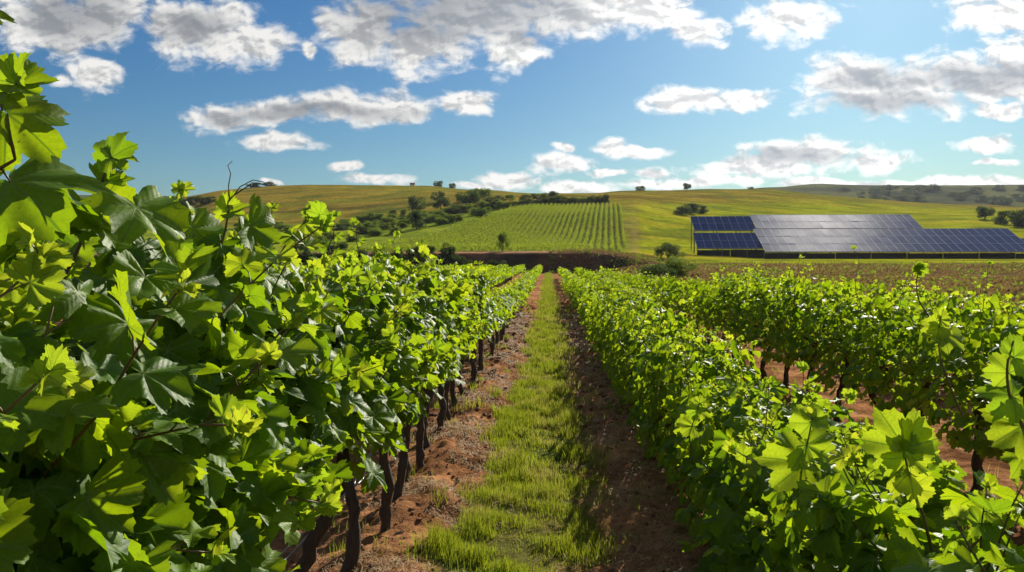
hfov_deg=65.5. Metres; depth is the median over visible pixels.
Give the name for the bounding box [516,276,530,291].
grapevine
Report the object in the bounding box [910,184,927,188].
tree
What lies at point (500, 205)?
bush
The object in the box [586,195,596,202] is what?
bush
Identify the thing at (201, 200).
bush
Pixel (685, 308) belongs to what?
grapevine
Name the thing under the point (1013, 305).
grapevine
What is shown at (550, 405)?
grass
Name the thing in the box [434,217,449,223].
bush
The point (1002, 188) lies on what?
bush
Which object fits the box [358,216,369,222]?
bush
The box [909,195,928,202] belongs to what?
bush
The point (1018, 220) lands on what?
bush
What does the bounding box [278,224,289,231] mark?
bush
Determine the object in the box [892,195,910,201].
bush
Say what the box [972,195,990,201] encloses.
bush
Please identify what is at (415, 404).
grapevine
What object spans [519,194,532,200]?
tree
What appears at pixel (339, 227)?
bush
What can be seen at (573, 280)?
grapevine
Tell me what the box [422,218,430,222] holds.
bush
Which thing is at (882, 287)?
grapevine
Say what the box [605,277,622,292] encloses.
grapevine
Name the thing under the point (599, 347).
grapevine
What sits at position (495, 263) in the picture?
bush
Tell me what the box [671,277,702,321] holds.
grapevine
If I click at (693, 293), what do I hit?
grapevine
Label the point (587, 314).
grapevine
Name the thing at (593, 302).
grapevine
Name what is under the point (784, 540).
grapevine
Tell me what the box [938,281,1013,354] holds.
grapevine
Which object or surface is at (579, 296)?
grapevine
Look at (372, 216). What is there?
bush
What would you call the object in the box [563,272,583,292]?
grapevine
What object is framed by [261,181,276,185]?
bush
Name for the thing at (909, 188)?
bush
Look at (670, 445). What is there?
grapevine
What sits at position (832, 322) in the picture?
grapevine
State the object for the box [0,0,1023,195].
sky
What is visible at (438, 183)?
tree
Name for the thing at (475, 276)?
grapevine
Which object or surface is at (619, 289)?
grapevine
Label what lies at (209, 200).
bush
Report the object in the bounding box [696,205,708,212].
bush
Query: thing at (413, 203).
tree
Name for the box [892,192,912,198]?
tree
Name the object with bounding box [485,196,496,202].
tree
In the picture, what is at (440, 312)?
grapevine
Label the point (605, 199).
bush
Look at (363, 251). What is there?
bush
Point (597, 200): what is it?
bush
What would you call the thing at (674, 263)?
bush
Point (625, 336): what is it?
grapevine
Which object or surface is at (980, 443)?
grapevine
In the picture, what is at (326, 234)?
bush
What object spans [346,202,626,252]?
hillside vines
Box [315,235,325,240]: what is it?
bush
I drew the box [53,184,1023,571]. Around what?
ground
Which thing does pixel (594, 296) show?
grapevine
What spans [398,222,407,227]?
bush
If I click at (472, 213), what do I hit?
bush
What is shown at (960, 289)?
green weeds
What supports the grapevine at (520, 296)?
on the ground at (651, 220)
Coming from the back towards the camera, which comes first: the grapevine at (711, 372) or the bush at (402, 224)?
the bush at (402, 224)
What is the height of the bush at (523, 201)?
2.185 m
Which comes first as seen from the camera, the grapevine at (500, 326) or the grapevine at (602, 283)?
the grapevine at (500, 326)
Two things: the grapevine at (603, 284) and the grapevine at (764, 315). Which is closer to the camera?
the grapevine at (764, 315)
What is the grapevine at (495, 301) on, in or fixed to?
on the ground at (651, 220)
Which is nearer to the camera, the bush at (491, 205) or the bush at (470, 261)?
the bush at (470, 261)
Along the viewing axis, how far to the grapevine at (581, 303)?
18.74 m
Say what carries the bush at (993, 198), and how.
on the ground at (651, 220)
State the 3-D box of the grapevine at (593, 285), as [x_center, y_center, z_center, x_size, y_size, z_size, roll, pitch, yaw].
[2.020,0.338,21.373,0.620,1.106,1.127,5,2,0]
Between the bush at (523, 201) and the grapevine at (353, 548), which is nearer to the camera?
the grapevine at (353, 548)
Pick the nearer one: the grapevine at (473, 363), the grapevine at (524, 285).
the grapevine at (473, 363)
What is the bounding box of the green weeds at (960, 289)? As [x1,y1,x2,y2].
[548,248,1023,305]
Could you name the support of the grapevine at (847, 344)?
on the ground at (651, 220)
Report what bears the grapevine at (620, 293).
on the ground at (651, 220)
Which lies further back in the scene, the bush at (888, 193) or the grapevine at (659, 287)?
the bush at (888, 193)
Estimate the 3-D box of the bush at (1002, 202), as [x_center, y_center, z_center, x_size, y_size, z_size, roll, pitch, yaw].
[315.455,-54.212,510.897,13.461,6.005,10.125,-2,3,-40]
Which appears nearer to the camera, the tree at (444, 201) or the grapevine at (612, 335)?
the grapevine at (612, 335)
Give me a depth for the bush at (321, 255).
89.72 m
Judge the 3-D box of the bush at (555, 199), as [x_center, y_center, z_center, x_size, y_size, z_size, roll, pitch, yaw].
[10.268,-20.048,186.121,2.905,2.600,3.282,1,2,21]
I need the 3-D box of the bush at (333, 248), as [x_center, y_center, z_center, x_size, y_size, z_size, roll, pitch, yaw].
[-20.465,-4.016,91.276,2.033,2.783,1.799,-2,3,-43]
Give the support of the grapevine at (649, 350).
on the ground at (651, 220)
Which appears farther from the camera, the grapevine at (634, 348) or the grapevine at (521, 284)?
the grapevine at (521, 284)
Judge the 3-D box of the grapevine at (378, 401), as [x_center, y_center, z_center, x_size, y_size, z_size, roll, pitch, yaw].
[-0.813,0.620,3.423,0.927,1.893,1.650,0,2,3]
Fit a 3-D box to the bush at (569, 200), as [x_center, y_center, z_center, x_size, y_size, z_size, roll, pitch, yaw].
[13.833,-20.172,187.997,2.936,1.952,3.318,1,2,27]
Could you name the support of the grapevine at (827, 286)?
on the ground at (651, 220)
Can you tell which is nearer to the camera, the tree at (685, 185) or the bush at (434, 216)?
the bush at (434, 216)
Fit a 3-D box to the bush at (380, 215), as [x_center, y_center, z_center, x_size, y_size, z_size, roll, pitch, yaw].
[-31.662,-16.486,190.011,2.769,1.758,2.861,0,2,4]
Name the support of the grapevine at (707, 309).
on the ground at (651, 220)
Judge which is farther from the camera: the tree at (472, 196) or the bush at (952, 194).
the bush at (952, 194)
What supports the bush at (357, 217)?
on the ground at (651, 220)
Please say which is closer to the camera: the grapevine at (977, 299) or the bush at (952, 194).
the grapevine at (977, 299)
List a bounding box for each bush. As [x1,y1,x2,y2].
[183,196,198,205]
[195,195,205,203]
[205,196,216,202]
[246,182,261,187]
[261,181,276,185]
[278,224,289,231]
[297,245,311,262]
[302,252,320,264]
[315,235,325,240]
[317,252,329,258]
[322,232,332,238]
[326,241,338,254]
[332,224,347,230]
[338,242,347,255]
[340,222,352,229]
[345,234,358,241]
[350,226,367,233]
[352,215,363,222]
[356,249,367,264]
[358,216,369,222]
[361,212,381,220]
[362,221,377,228]
[367,229,378,235]
[372,229,383,235]
[377,213,383,219]
[377,222,391,228]
[381,217,396,224]
[385,209,396,215]
[393,249,405,258]
[397,219,410,226]
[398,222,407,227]
[399,208,406,214]
[403,247,416,264]
[413,246,428,264]
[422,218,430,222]
[427,245,438,259]
[428,214,441,221]
[432,210,446,216]
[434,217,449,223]
[435,258,447,264]
[438,241,458,261]
[442,206,459,214]
[442,214,454,221]
[452,213,464,220]
[452,256,466,265]
[461,205,473,211]
[465,203,477,209]
[466,259,478,265]
[468,208,478,215]
[475,208,486,217]
[486,201,498,208]
[488,259,498,265]
[495,201,505,208]
[504,201,511,207]
[511,201,517,206]
[516,199,527,205]
[524,199,532,204]
[537,197,546,204]
[544,196,553,204]
[550,195,560,203]
[559,197,567,203]
[567,196,574,203]
[573,197,582,202]
[580,197,589,202]
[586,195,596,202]
[593,195,603,202]
[599,194,609,202]
[632,263,678,278]
[653,243,684,257]
[661,256,698,276]
[673,204,691,214]
[685,203,699,212]
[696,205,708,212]
[868,191,883,196]
[879,190,892,195]
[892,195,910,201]
[901,186,916,192]
[907,185,921,191]
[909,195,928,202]
[912,191,924,195]
[921,184,942,191]
[946,192,956,196]
[954,195,966,200]
[956,191,973,197]
[965,186,985,193]
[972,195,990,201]
[985,196,1004,203]
[991,184,1007,190]
[991,210,1011,223]
[994,197,1012,204]
[1006,209,1023,226]
[1011,194,1021,198]
[1015,185,1023,190]
[1016,197,1023,201]
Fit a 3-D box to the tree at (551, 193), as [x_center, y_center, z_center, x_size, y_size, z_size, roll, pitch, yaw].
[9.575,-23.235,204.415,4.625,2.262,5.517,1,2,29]
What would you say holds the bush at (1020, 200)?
on the ground at (651, 220)
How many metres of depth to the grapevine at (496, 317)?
10.94 m
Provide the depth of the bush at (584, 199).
188.50 m
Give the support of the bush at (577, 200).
on the ground at (651, 220)
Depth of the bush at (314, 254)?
89.24 m
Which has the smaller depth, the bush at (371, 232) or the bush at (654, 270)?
the bush at (654, 270)
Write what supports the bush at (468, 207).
on the ground at (651, 220)
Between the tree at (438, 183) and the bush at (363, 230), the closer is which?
the bush at (363, 230)
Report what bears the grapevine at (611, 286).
on the ground at (651, 220)
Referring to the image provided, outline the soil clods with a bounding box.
[282,304,705,571]
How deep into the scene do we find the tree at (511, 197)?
204.37 m
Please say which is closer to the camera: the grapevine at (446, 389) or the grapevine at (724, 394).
the grapevine at (724, 394)
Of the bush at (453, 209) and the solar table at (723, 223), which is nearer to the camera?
the solar table at (723, 223)
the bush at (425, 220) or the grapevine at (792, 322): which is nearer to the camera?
the grapevine at (792, 322)
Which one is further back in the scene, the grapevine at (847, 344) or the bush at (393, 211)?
the bush at (393, 211)
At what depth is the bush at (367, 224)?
159.46 m
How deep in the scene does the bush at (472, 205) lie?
187.67 m
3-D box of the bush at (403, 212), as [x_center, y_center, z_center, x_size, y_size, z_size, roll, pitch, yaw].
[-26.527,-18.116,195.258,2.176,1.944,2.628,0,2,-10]
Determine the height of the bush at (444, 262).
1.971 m
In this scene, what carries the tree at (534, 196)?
on the ground at (651, 220)
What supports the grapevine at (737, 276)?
on the ground at (651, 220)
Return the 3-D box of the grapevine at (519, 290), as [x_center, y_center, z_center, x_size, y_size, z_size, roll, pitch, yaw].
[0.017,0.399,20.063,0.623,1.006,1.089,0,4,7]
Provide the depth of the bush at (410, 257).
89.40 m
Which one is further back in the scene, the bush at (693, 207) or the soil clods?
the bush at (693, 207)
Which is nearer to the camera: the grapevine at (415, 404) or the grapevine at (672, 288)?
the grapevine at (415, 404)
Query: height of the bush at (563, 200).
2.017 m
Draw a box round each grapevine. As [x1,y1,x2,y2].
[0,7,318,571]
[0,131,345,571]
[0,161,362,549]
[227,201,398,552]
[277,217,437,571]
[279,210,445,571]
[326,251,456,531]
[361,230,468,499]
[389,252,469,483]
[405,264,475,468]
[406,267,478,449]
[406,267,485,429]
[440,260,491,406]
[444,272,486,420]
[455,262,495,395]
[467,304,489,387]
[470,312,495,378]
[477,287,503,372]
[487,298,506,357]
[489,288,513,343]
[490,283,517,327]
[491,290,500,322]
[492,298,509,349]
[494,287,517,335]
[495,282,516,325]
[498,295,516,340]
[503,284,522,324]
[506,280,524,320]
[506,283,525,318]
[512,275,529,295]
[512,278,529,297]
[512,281,528,313]
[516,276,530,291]
[561,270,579,292]
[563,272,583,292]
[568,274,582,292]
[569,278,586,302]
[571,281,591,308]
[572,285,593,308]
[575,287,600,314]
[576,278,597,304]
[577,292,598,319]
[578,289,601,326]
[580,284,600,295]
[580,287,603,318]
[584,301,607,329]
[585,293,635,352]
[587,288,618,325]
[593,282,661,369]
[593,309,624,363]
[598,276,610,294]
[599,278,608,294]
[599,298,661,380]
[604,294,692,404]
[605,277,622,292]
[605,309,678,397]
[607,276,623,296]
[610,281,632,302]
[616,284,631,301]
[619,273,630,283]
[619,314,718,426]
[620,284,644,302]
[623,269,640,287]
[625,275,641,287]
[628,272,645,288]
[628,320,742,445]
[628,320,774,482]
[630,287,649,300]
[633,275,653,294]
[636,273,665,290]
[639,277,658,292]
[639,290,661,314]
[642,271,667,292]
[646,276,668,314]
[649,280,676,308]
[653,275,684,307]
[656,276,695,328]
[658,355,796,506]
[660,274,704,328]
[668,354,857,562]
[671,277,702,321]
[673,279,712,334]
[676,379,941,571]
[681,269,739,341]
[687,278,728,343]
[692,278,739,339]
[702,309,1023,571]
[707,265,764,357]
[720,273,783,368]
[726,268,756,284]
[735,262,810,378]
[742,264,866,392]
[742,271,833,392]
[777,277,830,339]
[788,255,895,421]
[796,332,1023,571]
[798,279,860,297]
[804,277,863,329]
[816,285,938,406]
[837,287,892,331]
[845,245,1004,418]
[855,274,938,346]
[884,260,1023,492]
[889,288,969,343]
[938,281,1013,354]
[947,293,1023,353]
[951,316,1023,463]
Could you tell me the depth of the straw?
6.06 m
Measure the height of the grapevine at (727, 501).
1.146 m
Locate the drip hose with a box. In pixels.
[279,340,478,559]
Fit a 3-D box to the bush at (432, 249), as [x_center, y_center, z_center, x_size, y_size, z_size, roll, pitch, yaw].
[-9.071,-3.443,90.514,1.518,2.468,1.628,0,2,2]
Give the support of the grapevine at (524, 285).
on the ground at (651, 220)
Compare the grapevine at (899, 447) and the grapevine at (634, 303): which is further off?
the grapevine at (634, 303)
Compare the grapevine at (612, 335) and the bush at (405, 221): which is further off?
the bush at (405, 221)
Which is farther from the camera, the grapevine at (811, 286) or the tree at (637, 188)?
the tree at (637, 188)
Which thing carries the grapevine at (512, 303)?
on the ground at (651, 220)
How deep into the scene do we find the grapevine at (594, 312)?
12.41 m
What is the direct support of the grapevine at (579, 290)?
on the ground at (651, 220)
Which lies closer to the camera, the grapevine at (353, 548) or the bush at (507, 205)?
the grapevine at (353, 548)
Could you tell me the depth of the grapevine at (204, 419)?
1.49 m
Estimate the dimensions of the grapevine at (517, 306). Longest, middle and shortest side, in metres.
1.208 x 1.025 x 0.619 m
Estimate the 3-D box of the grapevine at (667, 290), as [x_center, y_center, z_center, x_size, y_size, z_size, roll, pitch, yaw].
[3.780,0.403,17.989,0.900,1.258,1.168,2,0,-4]
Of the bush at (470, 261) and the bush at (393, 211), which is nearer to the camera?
the bush at (470, 261)
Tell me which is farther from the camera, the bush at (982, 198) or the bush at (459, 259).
the bush at (982, 198)
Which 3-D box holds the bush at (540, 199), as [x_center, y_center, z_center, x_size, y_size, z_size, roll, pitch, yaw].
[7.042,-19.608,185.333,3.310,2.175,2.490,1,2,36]
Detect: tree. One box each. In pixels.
[407,195,425,210]
[408,209,425,228]
[430,191,444,200]
[432,196,450,208]
[433,181,442,186]
[449,183,455,187]
[455,190,481,204]
[474,188,492,201]
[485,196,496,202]
[495,231,510,251]
[504,194,514,200]
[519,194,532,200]
[531,193,541,199]
[542,191,558,197]
[635,186,645,190]
[683,183,690,189]
[835,186,848,191]
[872,187,884,191]
[880,184,898,190]
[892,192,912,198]
[901,190,913,195]
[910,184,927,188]
[975,205,995,218]
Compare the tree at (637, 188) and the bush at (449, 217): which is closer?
the bush at (449, 217)
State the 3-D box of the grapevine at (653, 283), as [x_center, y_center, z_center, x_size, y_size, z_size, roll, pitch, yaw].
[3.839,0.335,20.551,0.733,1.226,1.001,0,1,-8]
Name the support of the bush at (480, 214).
on the ground at (651, 220)
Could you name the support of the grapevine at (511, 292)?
on the ground at (651, 220)
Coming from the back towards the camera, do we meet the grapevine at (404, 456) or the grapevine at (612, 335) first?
the grapevine at (612, 335)
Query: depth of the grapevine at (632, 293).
18.85 m
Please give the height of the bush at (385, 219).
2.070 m
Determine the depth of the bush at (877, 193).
587.45 m
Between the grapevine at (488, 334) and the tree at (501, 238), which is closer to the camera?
the grapevine at (488, 334)
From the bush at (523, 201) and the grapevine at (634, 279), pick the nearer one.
the grapevine at (634, 279)
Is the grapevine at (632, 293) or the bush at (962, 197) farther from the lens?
the bush at (962, 197)
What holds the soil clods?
on the ground at (651, 220)
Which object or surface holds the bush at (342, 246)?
on the ground at (651, 220)
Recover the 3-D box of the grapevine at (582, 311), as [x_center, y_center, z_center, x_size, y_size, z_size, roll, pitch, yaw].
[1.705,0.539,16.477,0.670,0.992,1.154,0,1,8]
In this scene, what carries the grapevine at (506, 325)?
on the ground at (651, 220)
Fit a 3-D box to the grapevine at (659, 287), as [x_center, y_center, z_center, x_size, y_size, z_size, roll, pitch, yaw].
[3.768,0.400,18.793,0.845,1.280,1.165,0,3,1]
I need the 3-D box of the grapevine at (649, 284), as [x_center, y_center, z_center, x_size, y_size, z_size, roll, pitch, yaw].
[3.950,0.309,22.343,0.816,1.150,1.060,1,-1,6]
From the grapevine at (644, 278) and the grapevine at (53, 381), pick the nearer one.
the grapevine at (53, 381)
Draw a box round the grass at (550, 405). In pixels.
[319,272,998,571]
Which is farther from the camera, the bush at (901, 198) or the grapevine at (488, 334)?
the bush at (901, 198)
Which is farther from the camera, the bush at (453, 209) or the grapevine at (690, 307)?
the bush at (453, 209)
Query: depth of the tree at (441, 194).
218.21 m
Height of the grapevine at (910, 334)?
1.784 m
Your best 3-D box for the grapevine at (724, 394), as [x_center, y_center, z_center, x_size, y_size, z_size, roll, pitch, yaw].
[1.303,0.923,4.225,0.876,1.145,1.106,2,1,3]
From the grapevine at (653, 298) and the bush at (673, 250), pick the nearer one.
the grapevine at (653, 298)
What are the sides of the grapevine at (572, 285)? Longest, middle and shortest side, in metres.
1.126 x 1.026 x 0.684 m
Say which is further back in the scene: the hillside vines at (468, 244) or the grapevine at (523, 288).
the hillside vines at (468, 244)
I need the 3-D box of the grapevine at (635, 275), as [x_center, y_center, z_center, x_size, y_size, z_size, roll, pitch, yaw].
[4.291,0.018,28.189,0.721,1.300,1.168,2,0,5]
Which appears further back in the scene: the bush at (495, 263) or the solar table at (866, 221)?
the solar table at (866, 221)
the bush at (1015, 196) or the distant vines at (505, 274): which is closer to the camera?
the distant vines at (505, 274)
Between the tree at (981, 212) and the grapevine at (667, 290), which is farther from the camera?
the tree at (981, 212)
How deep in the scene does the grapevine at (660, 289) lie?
19.88 m
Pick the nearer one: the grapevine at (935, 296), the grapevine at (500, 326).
the grapevine at (935, 296)
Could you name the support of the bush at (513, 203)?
on the ground at (651, 220)
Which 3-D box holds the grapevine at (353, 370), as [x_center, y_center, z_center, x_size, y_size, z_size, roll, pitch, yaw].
[-0.870,0.601,2.802,0.875,1.776,1.096,0,2,3]
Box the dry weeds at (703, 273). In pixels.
[548,248,1023,304]
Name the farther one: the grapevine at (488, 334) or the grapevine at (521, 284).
the grapevine at (521, 284)
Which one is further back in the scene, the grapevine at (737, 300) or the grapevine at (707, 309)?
the grapevine at (707, 309)
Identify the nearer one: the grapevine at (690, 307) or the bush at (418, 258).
the grapevine at (690, 307)
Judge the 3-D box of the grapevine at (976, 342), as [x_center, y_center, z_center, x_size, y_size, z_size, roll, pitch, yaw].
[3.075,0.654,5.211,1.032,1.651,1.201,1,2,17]
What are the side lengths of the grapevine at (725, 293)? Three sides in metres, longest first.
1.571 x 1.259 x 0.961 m
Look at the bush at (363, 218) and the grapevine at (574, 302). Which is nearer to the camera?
the grapevine at (574, 302)
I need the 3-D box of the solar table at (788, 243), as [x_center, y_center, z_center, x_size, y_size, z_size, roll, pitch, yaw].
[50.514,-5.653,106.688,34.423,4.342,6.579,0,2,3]
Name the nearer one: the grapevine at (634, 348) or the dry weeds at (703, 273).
the grapevine at (634, 348)
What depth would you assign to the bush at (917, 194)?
582.78 m
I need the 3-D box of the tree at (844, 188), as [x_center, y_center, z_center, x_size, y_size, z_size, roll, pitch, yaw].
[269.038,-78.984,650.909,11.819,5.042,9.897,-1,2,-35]
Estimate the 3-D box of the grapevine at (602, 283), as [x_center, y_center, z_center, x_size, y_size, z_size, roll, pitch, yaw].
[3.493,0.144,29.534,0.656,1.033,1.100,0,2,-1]
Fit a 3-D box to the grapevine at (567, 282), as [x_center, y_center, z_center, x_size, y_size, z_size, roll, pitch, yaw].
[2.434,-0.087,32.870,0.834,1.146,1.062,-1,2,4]
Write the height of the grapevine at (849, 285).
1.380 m
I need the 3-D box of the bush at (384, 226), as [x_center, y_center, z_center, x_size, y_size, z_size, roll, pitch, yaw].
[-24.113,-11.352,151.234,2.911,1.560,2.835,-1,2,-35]
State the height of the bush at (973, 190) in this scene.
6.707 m
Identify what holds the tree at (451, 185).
on the ground at (651, 220)
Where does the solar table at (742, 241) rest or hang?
on the ground at (651, 220)
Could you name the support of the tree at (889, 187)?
on the ground at (651, 220)
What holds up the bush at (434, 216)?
on the ground at (651, 220)
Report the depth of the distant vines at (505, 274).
52.88 m
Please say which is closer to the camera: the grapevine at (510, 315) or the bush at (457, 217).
the grapevine at (510, 315)
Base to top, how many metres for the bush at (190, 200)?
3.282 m
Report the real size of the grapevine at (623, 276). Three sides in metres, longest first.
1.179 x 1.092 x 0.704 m
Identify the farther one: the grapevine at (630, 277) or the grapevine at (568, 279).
the grapevine at (568, 279)
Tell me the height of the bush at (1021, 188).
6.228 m
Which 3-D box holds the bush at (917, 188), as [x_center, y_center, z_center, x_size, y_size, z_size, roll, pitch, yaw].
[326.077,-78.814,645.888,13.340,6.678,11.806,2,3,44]
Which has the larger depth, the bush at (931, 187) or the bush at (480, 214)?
the bush at (931, 187)
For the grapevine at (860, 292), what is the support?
on the ground at (651, 220)
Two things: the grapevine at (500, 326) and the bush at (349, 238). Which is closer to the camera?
the grapevine at (500, 326)
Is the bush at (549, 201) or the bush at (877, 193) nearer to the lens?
the bush at (549, 201)
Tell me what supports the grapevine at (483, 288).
on the ground at (651, 220)
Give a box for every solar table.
[690,216,755,249]
[693,233,763,257]
[750,214,922,252]
[753,228,1023,258]
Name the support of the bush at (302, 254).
on the ground at (651, 220)
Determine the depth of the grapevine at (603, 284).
28.48 m
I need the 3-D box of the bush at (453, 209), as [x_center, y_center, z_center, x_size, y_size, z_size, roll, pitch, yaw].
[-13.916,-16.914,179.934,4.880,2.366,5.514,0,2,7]
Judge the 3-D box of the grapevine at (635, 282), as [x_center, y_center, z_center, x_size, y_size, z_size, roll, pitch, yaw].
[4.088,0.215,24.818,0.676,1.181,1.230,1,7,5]
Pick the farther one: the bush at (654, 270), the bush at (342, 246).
the bush at (342, 246)
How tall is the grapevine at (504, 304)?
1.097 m
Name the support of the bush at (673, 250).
on the ground at (651, 220)
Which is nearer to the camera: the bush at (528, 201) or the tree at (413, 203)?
the bush at (528, 201)
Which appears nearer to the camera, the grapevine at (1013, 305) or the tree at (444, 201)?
the grapevine at (1013, 305)
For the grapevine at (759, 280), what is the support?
on the ground at (651, 220)
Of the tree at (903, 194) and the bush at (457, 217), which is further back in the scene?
the tree at (903, 194)
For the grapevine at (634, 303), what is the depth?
10.66 m
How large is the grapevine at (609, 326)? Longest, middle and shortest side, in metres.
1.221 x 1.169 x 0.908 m
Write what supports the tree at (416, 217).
on the ground at (651, 220)
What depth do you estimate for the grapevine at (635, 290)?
19.45 m
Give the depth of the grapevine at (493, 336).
13.27 m
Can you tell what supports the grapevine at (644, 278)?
on the ground at (651, 220)
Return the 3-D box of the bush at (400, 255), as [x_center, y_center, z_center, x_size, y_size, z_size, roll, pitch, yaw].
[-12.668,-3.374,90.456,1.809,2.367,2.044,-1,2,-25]
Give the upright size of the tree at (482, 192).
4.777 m
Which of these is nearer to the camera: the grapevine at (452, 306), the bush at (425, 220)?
the grapevine at (452, 306)
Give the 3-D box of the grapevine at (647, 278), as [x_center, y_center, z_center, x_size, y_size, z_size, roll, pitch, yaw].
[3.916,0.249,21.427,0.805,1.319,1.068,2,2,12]
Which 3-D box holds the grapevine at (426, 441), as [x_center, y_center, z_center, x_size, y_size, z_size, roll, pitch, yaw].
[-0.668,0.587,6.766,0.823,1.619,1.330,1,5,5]
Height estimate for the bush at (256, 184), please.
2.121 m
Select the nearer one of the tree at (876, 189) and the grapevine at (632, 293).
the grapevine at (632, 293)
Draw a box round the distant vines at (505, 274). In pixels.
[66,263,613,287]
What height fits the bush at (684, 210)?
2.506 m
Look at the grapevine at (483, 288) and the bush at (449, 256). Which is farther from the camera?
the bush at (449, 256)
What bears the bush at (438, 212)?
on the ground at (651, 220)
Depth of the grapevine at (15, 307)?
2.11 m
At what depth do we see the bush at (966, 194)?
582.26 m
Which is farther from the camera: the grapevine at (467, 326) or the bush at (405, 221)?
the bush at (405, 221)
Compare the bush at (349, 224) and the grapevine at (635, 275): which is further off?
the bush at (349, 224)
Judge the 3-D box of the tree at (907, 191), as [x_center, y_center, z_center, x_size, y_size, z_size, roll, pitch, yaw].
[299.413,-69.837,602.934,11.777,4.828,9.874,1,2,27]
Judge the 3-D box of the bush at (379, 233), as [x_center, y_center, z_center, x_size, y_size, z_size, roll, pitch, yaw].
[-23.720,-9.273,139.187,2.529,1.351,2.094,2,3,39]
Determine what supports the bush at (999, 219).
on the ground at (651, 220)
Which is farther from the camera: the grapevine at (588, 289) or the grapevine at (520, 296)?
the grapevine at (588, 289)
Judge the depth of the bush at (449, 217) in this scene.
154.94 m

